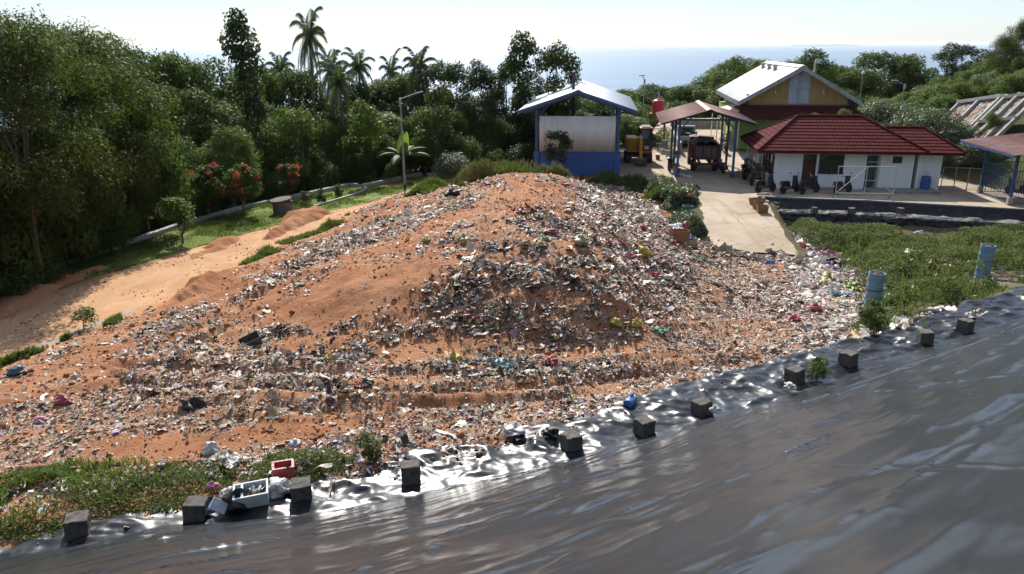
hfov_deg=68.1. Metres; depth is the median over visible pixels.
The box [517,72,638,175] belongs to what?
open shed
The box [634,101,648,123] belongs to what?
dark bush
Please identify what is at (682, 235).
carton box
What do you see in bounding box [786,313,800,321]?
plastic bag
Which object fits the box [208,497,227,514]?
carton
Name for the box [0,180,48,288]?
dark bush
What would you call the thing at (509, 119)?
dark tree
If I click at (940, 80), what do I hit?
hill bush
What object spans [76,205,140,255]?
dark bush
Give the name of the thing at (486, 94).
dark tree
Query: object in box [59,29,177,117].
broadleaf tree
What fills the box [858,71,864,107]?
street lamp
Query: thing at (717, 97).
broadleaf tree
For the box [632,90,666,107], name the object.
broadleaf tree
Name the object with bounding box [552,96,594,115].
dark tree
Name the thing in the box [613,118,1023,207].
yard
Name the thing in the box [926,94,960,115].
leafy bush
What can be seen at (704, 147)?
dump truck
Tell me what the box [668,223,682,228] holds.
plastic tangle
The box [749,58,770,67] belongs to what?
leafy tree
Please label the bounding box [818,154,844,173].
window
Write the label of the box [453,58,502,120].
dark tree
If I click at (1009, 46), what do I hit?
olive tree
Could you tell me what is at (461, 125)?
dark bush
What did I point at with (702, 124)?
wall
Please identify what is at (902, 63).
broadleaf tree
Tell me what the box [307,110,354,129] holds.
broadleaf tree
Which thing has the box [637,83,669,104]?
broadleaf tree
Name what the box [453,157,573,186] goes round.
weeds
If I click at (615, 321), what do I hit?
plastic bag
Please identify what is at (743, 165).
motorbike
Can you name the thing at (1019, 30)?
olive tree
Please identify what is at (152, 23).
sky
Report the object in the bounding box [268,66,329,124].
broadleaf tree
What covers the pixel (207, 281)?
soil pile
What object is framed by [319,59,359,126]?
coconut palm
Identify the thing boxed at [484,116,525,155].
dark bush
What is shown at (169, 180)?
tree
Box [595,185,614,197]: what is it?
weeds
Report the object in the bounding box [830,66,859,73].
leafy tree
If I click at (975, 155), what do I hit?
grey green bush
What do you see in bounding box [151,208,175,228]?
dark bush
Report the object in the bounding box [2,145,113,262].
dark bush
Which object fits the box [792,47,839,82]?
broadleaf tree
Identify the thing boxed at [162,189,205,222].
dark bush
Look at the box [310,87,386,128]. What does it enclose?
broadleaf tree
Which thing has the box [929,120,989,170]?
grey green bush
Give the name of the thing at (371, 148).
dark bush
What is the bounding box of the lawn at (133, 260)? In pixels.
[57,175,453,289]
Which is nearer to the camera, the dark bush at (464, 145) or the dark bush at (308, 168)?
the dark bush at (308, 168)
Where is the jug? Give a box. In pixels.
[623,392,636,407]
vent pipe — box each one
[863,271,885,308]
[974,243,996,279]
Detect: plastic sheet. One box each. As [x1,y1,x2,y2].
[219,452,230,458]
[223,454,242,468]
[491,357,512,369]
[649,326,667,332]
[829,288,849,295]
[844,279,864,290]
[964,307,987,318]
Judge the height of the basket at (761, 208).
0.420 m
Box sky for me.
[0,0,1023,47]
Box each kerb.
[36,310,134,346]
[313,184,366,205]
[758,195,1023,209]
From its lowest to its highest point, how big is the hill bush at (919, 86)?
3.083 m
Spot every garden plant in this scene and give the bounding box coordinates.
[299,190,310,204]
[316,188,326,201]
[332,183,343,195]
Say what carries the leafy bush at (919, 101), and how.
on the ground at (974, 173)
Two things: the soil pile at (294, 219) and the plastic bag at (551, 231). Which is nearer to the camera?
the plastic bag at (551, 231)
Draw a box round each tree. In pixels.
[0,3,115,283]
[0,8,122,190]
[0,17,132,261]
[0,26,100,224]
[0,36,87,267]
[1,16,122,129]
[29,19,181,238]
[48,55,177,247]
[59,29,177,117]
[83,94,194,232]
[84,96,199,147]
[117,44,176,100]
[117,80,183,127]
[143,48,216,118]
[146,50,215,119]
[158,196,195,243]
[160,134,188,188]
[164,102,216,149]
[166,134,228,188]
[168,87,240,147]
[195,125,261,207]
[198,55,251,123]
[199,98,261,136]
[207,141,263,167]
[213,67,286,118]
[217,7,277,193]
[229,61,285,121]
[232,113,294,136]
[251,101,299,133]
[260,103,336,194]
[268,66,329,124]
[278,78,339,114]
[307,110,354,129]
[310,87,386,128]
[330,81,401,119]
[334,105,396,133]
[337,97,383,182]
[353,76,409,117]
[378,70,430,119]
[378,111,402,132]
[406,58,454,120]
[406,97,471,124]
[409,84,458,173]
[433,60,472,113]
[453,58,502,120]
[456,93,487,134]
[468,65,509,120]
[485,122,515,159]
[492,62,523,119]
[496,116,533,156]
[503,30,540,161]
[508,71,555,121]
[523,117,539,143]
[531,39,582,115]
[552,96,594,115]
[553,96,580,115]
[570,98,612,115]
[583,100,612,115]
[605,101,648,122]
[616,88,640,102]
[621,114,653,143]
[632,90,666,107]
[635,87,668,104]
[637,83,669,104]
[651,117,658,126]
[664,83,709,107]
[666,101,703,117]
[682,74,709,103]
[690,89,718,117]
[702,82,726,105]
[703,55,753,95]
[706,59,739,84]
[708,65,753,93]
[741,57,759,68]
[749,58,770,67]
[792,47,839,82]
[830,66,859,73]
[831,63,853,91]
[833,66,889,97]
[843,88,867,108]
[851,50,925,97]
[854,92,876,100]
[860,94,885,102]
[876,52,939,97]
[926,42,970,78]
[952,44,991,72]
[966,53,997,70]
[982,41,1017,66]
[985,33,1023,71]
[995,26,1023,65]
[1010,18,1023,60]
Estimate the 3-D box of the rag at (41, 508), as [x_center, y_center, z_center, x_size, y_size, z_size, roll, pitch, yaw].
[-8.421,3.969,13.566,0.143,0.072,0.272,-7,28,-24]
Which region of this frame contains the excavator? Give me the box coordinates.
[624,125,655,165]
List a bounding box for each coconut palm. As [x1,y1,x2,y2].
[264,51,295,106]
[289,6,327,126]
[311,41,350,113]
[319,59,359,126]
[340,47,375,96]
[378,48,404,80]
[401,45,438,96]
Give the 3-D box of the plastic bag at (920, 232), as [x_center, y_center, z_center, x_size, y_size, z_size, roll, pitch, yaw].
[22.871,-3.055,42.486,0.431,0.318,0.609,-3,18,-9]
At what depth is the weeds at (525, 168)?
41.57 m
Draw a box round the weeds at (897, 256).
[791,217,1023,332]
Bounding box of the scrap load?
[681,130,696,135]
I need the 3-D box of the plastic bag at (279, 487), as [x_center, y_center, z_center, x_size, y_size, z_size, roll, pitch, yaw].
[-4.379,3.746,14.225,0.604,0.318,0.500,-10,20,-29]
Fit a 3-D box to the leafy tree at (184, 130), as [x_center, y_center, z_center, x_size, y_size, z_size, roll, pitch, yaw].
[-24.508,-8.249,49.968,6.737,9.234,7.173,7,19,21]
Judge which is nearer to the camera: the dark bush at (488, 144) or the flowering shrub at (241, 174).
the flowering shrub at (241, 174)
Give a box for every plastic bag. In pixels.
[6,365,27,375]
[32,416,47,424]
[54,394,71,404]
[204,481,221,489]
[219,486,232,494]
[269,476,290,498]
[289,438,300,448]
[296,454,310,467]
[323,352,334,362]
[420,236,430,242]
[444,186,460,196]
[449,350,460,360]
[457,232,467,241]
[542,426,558,438]
[544,228,558,234]
[545,354,557,364]
[572,234,588,245]
[609,317,622,326]
[629,253,637,259]
[631,317,641,326]
[637,245,651,256]
[639,224,647,229]
[651,271,658,277]
[682,221,690,226]
[709,404,721,413]
[763,259,773,263]
[784,382,796,389]
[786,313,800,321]
[806,303,822,311]
[807,251,819,256]
[818,279,827,284]
[821,272,835,278]
[823,249,836,255]
[826,257,838,263]
[833,260,846,266]
[913,230,925,235]
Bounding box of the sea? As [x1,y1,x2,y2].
[0,44,1023,127]
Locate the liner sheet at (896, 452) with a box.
[0,286,1023,573]
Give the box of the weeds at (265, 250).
[238,211,351,264]
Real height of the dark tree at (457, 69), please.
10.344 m
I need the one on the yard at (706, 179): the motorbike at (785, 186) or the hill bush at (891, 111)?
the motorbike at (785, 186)
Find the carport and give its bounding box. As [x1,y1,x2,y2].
[656,100,757,177]
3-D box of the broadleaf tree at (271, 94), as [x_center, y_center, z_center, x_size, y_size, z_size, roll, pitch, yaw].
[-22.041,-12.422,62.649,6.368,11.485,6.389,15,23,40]
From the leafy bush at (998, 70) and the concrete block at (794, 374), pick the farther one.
the leafy bush at (998, 70)
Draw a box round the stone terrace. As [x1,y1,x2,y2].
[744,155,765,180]
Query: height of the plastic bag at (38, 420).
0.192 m
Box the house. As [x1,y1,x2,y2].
[740,114,966,193]
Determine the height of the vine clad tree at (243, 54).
17.073 m
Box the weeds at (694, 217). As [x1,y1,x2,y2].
[641,172,707,240]
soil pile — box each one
[0,262,116,319]
[148,268,238,317]
[189,236,239,258]
[262,206,331,239]
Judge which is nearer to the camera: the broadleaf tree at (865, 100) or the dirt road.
the dirt road
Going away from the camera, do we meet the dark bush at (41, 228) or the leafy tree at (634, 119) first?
the dark bush at (41, 228)
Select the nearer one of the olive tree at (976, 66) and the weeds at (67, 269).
the weeds at (67, 269)
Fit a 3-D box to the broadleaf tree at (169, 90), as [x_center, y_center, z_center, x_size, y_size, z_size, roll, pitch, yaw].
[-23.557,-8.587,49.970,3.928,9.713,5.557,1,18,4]
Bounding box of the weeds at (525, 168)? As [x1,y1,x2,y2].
[452,162,563,186]
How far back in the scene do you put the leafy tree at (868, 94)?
91.06 m
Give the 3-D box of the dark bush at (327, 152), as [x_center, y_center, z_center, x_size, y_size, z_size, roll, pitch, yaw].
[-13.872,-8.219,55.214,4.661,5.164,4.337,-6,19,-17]
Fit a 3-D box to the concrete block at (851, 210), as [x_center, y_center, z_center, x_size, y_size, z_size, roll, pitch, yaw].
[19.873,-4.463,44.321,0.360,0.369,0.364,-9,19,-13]
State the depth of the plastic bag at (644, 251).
29.89 m
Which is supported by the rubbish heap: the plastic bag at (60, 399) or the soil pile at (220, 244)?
the plastic bag at (60, 399)
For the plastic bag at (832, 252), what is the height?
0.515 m
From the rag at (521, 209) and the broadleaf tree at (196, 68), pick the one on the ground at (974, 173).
the broadleaf tree at (196, 68)
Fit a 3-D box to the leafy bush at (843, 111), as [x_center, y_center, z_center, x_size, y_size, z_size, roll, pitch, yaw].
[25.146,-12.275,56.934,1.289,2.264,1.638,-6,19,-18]
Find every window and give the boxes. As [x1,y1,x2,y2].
[763,153,774,173]
[787,70,810,103]
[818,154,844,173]
[892,156,902,162]
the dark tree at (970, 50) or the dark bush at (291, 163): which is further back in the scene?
the dark tree at (970, 50)
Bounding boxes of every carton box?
[669,228,689,242]
[687,240,697,247]
[753,200,762,209]
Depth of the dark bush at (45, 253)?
30.55 m
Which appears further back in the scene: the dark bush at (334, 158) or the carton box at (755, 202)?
the dark bush at (334, 158)
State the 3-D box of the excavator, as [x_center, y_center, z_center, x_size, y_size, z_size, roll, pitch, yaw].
[10.196,-11.307,60.138,2.290,2.894,4.600,1,18,4]
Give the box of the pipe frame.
[832,166,896,200]
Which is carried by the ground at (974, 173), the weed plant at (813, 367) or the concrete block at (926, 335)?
the weed plant at (813, 367)
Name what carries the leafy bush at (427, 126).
on the ground at (974, 173)
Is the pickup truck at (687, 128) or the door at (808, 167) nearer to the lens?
the door at (808, 167)
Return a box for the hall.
[710,59,869,148]
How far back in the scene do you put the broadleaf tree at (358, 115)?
63.24 m
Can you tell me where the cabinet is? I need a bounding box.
[662,140,667,147]
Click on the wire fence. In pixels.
(968, 178)
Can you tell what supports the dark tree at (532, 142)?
on the ground at (974, 173)
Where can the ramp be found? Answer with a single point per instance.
(736, 222)
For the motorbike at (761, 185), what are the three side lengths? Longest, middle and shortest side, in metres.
1.835 x 1.285 x 0.710 m
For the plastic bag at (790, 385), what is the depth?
17.94 m
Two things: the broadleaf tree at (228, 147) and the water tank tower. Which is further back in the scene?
the water tank tower
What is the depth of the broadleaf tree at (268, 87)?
61.35 m
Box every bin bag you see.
[179,396,206,411]
[215,487,252,511]
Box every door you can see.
[802,163,814,186]
[863,156,874,186]
[910,156,915,187]
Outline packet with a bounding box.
[205,505,214,515]
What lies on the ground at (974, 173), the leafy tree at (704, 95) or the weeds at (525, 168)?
the leafy tree at (704, 95)
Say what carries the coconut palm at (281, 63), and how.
on the ground at (974, 173)
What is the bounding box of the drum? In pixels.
[682,204,693,213]
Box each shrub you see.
[70,306,99,328]
[184,161,227,214]
[223,163,262,214]
[277,161,301,195]
[543,129,573,163]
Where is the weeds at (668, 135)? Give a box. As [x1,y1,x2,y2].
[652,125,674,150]
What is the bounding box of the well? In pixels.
[270,196,292,214]
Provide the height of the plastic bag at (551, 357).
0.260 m
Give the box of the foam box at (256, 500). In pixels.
[232,478,268,507]
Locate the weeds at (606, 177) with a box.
[577,170,628,187]
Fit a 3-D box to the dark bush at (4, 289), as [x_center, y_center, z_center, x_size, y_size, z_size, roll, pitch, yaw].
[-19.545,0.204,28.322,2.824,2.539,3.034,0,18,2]
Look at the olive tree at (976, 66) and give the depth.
82.88 m
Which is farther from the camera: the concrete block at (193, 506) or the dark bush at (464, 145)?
the dark bush at (464, 145)
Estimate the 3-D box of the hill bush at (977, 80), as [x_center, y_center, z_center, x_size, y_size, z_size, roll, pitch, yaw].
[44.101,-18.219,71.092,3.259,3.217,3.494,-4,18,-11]
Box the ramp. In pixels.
[698,194,798,254]
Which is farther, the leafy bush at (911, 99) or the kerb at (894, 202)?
the leafy bush at (911, 99)
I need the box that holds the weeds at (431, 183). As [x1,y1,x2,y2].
[404,176,452,197]
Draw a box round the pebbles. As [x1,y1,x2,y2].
[0,180,447,369]
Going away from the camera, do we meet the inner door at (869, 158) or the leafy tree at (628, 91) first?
the inner door at (869, 158)
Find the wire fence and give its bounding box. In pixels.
[940,167,981,190]
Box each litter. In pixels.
[0,172,871,542]
[4,184,1021,513]
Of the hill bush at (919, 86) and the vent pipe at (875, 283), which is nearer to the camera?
the vent pipe at (875, 283)
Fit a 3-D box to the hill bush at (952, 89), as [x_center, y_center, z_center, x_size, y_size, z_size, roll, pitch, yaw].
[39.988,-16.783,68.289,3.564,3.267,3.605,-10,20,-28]
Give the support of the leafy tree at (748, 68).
on the ground at (974, 173)
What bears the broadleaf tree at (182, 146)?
on the ground at (974, 173)
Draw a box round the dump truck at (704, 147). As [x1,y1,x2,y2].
[684,135,720,170]
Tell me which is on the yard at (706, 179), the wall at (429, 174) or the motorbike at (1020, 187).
the motorbike at (1020, 187)
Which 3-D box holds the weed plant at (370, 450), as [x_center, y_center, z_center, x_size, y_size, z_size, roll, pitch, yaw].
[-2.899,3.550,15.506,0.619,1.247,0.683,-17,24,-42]
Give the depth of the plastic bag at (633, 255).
28.72 m
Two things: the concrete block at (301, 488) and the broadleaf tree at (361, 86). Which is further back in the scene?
the broadleaf tree at (361, 86)
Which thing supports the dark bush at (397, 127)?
on the ground at (974, 173)
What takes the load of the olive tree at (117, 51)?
on the ground at (974, 173)
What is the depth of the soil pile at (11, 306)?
28.83 m
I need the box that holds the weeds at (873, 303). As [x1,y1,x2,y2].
[846,296,885,330]
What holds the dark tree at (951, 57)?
on the ground at (974, 173)
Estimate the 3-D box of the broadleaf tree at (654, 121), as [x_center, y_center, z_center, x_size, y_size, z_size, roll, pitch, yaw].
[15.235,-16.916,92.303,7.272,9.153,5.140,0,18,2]
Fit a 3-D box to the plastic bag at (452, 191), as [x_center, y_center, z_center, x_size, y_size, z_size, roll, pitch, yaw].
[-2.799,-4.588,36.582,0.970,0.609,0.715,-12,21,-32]
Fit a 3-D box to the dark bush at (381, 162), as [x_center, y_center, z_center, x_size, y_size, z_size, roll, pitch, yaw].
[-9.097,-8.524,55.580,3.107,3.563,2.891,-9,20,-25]
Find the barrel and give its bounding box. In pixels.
[920,176,930,189]
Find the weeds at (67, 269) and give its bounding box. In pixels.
[1,251,118,296]
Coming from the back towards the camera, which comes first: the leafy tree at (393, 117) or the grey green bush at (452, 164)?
the leafy tree at (393, 117)
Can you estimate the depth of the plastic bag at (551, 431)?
16.23 m
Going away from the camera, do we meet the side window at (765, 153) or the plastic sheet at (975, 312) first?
the plastic sheet at (975, 312)
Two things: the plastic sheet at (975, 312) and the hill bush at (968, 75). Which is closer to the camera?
the plastic sheet at (975, 312)
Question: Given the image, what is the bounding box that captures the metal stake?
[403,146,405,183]
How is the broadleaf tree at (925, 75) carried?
on the ground at (974, 173)
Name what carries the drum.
on the rubbish heap
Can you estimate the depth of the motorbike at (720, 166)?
54.99 m
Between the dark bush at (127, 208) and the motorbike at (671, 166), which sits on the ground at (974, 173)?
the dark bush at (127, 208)
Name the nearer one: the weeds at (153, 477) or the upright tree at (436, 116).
the weeds at (153, 477)
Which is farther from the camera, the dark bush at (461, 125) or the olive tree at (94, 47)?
the dark bush at (461, 125)
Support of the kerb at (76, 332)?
on the ground at (974, 173)
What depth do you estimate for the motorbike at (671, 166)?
55.36 m
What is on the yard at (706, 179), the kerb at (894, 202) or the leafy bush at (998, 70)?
the kerb at (894, 202)
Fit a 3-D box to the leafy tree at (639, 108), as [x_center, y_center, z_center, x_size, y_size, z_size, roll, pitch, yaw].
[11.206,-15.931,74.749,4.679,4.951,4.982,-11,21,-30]
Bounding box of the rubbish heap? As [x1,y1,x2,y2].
[0,173,859,547]
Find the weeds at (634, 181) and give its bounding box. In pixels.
[616,172,698,212]
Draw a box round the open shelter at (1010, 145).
[960,133,1023,204]
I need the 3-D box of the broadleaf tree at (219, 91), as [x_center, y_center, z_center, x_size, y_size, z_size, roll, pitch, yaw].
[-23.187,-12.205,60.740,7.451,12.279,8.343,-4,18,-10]
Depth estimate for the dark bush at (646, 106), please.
81.19 m
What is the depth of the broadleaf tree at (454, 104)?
65.19 m
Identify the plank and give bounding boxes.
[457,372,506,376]
[670,172,692,177]
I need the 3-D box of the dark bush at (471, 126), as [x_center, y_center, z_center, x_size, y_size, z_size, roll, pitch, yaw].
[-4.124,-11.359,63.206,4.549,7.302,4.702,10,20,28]
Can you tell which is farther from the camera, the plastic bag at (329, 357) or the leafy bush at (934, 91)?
the leafy bush at (934, 91)
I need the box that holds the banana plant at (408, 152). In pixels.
[375,130,431,179]
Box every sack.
[201,441,219,455]
[503,421,525,436]
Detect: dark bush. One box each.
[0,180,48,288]
[0,232,33,279]
[0,266,31,297]
[1,252,68,293]
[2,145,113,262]
[5,208,63,279]
[13,208,57,269]
[14,181,83,271]
[67,161,140,240]
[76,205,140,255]
[99,107,143,172]
[104,166,158,237]
[136,203,164,232]
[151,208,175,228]
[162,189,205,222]
[175,148,226,213]
[184,145,219,158]
[195,188,229,212]
[203,118,263,168]
[203,153,232,208]
[205,168,236,209]
[215,180,265,205]
[221,129,289,198]
[248,167,289,200]
[260,157,305,194]
[266,143,310,194]
[275,134,326,190]
[289,154,327,190]
[291,125,325,153]
[299,139,342,187]
[311,158,345,185]
[317,124,351,154]
[324,152,362,183]
[337,145,378,183]
[347,111,403,177]
[348,130,384,169]
[349,128,396,176]
[370,146,408,177]
[384,139,422,173]
[386,126,422,169]
[399,118,434,172]
[405,137,445,173]
[433,129,482,163]
[442,108,483,158]
[455,136,478,164]
[456,109,483,135]
[461,104,511,152]
[468,143,503,166]
[469,135,496,161]
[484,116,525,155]
[500,142,534,161]
[620,117,636,145]
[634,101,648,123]
[643,104,656,123]
[653,134,662,146]
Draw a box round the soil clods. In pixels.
[0,172,856,531]
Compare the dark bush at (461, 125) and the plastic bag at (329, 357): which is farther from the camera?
the dark bush at (461, 125)
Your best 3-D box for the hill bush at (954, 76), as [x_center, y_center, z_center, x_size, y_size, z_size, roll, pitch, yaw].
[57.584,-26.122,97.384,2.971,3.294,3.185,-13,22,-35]
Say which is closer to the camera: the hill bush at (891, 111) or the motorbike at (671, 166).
the motorbike at (671, 166)
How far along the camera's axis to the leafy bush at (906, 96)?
74.46 m
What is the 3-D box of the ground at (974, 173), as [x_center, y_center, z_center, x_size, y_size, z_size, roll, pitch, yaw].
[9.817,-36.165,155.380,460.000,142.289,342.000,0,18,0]
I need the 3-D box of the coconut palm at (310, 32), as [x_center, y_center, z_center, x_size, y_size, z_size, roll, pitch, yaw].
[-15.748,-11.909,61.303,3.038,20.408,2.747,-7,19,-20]
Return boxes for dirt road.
[0,179,449,369]
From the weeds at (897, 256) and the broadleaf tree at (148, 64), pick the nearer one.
the weeds at (897, 256)
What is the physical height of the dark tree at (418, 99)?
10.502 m
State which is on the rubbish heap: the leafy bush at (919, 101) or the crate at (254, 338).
the crate at (254, 338)
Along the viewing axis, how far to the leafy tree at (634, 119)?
69.73 m
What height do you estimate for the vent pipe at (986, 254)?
1.600 m
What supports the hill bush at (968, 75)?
on the ground at (974, 173)
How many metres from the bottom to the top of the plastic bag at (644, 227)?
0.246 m
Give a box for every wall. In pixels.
[30,183,358,278]
[362,172,421,186]
[427,171,450,176]
[669,126,681,153]
[670,121,719,128]
[939,92,1023,157]
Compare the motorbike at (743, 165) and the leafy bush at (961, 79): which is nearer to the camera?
the motorbike at (743, 165)
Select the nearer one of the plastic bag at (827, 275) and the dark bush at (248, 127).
the plastic bag at (827, 275)
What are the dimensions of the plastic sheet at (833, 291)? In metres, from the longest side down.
0.920 x 0.574 x 0.182 m
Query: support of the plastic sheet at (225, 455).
on the rubbish heap
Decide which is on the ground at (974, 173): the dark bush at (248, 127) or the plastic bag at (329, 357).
the dark bush at (248, 127)
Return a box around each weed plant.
[352,431,383,459]
[804,354,833,380]
[855,304,887,333]
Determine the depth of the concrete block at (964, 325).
21.99 m
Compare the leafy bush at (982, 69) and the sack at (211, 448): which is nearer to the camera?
the sack at (211, 448)
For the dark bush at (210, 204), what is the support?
on the ground at (974, 173)
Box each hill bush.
[859,96,891,109]
[865,98,896,106]
[885,106,908,124]
[909,84,927,91]
[923,82,948,88]
[923,93,956,105]
[926,76,948,85]
[927,93,961,100]
[943,82,981,99]
[948,70,966,79]
[950,81,982,98]
[955,69,974,80]
[967,75,996,97]
[987,72,1023,94]
[1007,56,1023,69]
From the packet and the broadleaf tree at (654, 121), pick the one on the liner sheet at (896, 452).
the packet
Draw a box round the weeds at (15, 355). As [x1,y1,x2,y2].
[0,312,126,368]
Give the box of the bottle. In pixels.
[260,485,265,492]
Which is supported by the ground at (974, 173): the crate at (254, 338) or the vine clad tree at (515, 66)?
the vine clad tree at (515, 66)
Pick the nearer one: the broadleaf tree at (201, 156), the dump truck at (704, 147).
the broadleaf tree at (201, 156)
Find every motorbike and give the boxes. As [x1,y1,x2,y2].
[666,154,680,172]
[714,154,725,173]
[718,135,728,152]
[741,156,750,173]
[741,160,756,179]
[748,164,762,184]
[754,171,775,192]
[779,172,799,193]
[798,172,819,193]
[832,172,851,194]
[1004,176,1023,193]
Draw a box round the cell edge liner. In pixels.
[762,197,1023,232]
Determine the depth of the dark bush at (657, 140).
66.39 m
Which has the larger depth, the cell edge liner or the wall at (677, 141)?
the wall at (677, 141)
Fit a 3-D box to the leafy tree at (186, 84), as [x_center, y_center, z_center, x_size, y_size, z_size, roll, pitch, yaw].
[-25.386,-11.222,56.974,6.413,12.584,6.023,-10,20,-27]
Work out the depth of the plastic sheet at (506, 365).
20.70 m
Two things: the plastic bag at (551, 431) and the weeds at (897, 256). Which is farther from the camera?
the weeds at (897, 256)
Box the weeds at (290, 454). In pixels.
[238,446,355,485]
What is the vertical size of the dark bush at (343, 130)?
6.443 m
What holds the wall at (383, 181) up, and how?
on the ground at (974, 173)
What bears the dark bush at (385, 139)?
on the ground at (974, 173)
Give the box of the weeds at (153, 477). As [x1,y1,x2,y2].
[0,459,242,541]
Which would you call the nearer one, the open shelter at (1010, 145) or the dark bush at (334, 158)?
the open shelter at (1010, 145)
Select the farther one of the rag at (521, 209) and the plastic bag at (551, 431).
the rag at (521, 209)
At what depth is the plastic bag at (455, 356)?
21.29 m
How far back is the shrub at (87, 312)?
25.33 m
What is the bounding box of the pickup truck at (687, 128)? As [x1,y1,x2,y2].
[677,125,695,142]
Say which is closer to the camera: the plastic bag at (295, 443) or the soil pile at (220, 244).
the plastic bag at (295, 443)
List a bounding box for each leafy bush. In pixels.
[303,119,346,160]
[383,163,399,181]
[409,106,440,168]
[832,231,867,245]
[837,108,852,114]
[881,289,918,303]
[891,91,917,103]
[900,96,927,105]
[901,102,931,122]
[914,98,929,105]
[918,84,958,99]
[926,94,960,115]
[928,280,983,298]
[944,77,968,85]
[970,58,1009,78]
[983,75,1009,93]
[984,112,1003,129]
[990,67,1014,77]
[1010,55,1023,72]
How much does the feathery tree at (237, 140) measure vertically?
7.183 m
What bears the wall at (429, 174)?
on the ground at (974, 173)
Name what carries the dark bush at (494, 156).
on the ground at (974, 173)
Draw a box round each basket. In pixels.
[749,197,764,204]
[757,204,768,212]
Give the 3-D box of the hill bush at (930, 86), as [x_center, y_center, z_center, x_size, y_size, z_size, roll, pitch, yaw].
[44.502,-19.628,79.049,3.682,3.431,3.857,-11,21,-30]
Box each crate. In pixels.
[237,330,262,346]
[271,458,294,479]
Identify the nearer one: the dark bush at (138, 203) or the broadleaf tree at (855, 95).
the dark bush at (138, 203)
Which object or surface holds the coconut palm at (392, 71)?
on the ground at (974, 173)
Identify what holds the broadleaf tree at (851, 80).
on the ground at (974, 173)
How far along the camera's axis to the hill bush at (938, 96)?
65.46 m
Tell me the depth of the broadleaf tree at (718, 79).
92.18 m
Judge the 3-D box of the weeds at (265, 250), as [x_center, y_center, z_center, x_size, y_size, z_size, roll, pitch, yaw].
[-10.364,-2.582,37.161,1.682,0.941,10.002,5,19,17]
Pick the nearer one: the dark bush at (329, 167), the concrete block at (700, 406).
the concrete block at (700, 406)
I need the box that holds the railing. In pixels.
[747,145,762,163]
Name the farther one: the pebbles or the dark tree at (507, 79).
the dark tree at (507, 79)
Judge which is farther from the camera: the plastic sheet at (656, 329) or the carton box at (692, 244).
the carton box at (692, 244)
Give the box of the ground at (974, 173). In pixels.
[64,91,1023,443]
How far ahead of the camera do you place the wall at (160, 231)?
42.55 m
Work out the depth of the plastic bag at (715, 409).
16.83 m
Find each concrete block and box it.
[63,509,90,541]
[182,495,209,521]
[290,476,312,501]
[400,458,420,484]
[559,430,582,450]
[633,415,655,437]
[690,397,712,417]
[784,365,804,383]
[810,207,818,213]
[837,349,858,367]
[847,207,855,214]
[895,207,904,214]
[916,328,934,344]
[956,317,974,332]
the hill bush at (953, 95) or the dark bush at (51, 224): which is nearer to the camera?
the dark bush at (51, 224)
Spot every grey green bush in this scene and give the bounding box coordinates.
[430,150,471,178]
[858,97,905,123]
[879,103,945,125]
[894,102,971,161]
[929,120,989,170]
[951,136,1004,167]
[969,71,1000,92]
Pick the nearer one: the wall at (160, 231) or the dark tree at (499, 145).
the wall at (160, 231)
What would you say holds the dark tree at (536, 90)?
on the ground at (974, 173)
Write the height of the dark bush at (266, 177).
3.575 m
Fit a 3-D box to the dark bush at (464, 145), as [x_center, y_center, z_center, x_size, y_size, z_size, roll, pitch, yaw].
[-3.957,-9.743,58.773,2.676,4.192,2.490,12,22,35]
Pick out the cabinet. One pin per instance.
(664, 143)
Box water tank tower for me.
[649,91,664,139]
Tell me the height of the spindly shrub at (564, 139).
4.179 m
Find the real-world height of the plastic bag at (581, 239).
0.409 m
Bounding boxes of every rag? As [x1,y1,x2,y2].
[37,503,45,513]
[331,437,347,443]
[352,380,364,386]
[478,180,490,184]
[510,207,530,212]
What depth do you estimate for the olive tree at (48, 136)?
29.96 m
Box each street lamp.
[399,91,422,183]
[639,75,645,120]
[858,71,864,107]
[891,80,905,104]
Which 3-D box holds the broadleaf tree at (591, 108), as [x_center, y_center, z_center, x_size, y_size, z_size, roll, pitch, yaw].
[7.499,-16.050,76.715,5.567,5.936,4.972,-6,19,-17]
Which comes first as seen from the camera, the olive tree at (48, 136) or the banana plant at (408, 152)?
the olive tree at (48, 136)
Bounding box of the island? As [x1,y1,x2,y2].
[783,44,858,46]
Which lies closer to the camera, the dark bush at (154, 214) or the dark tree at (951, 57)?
the dark bush at (154, 214)

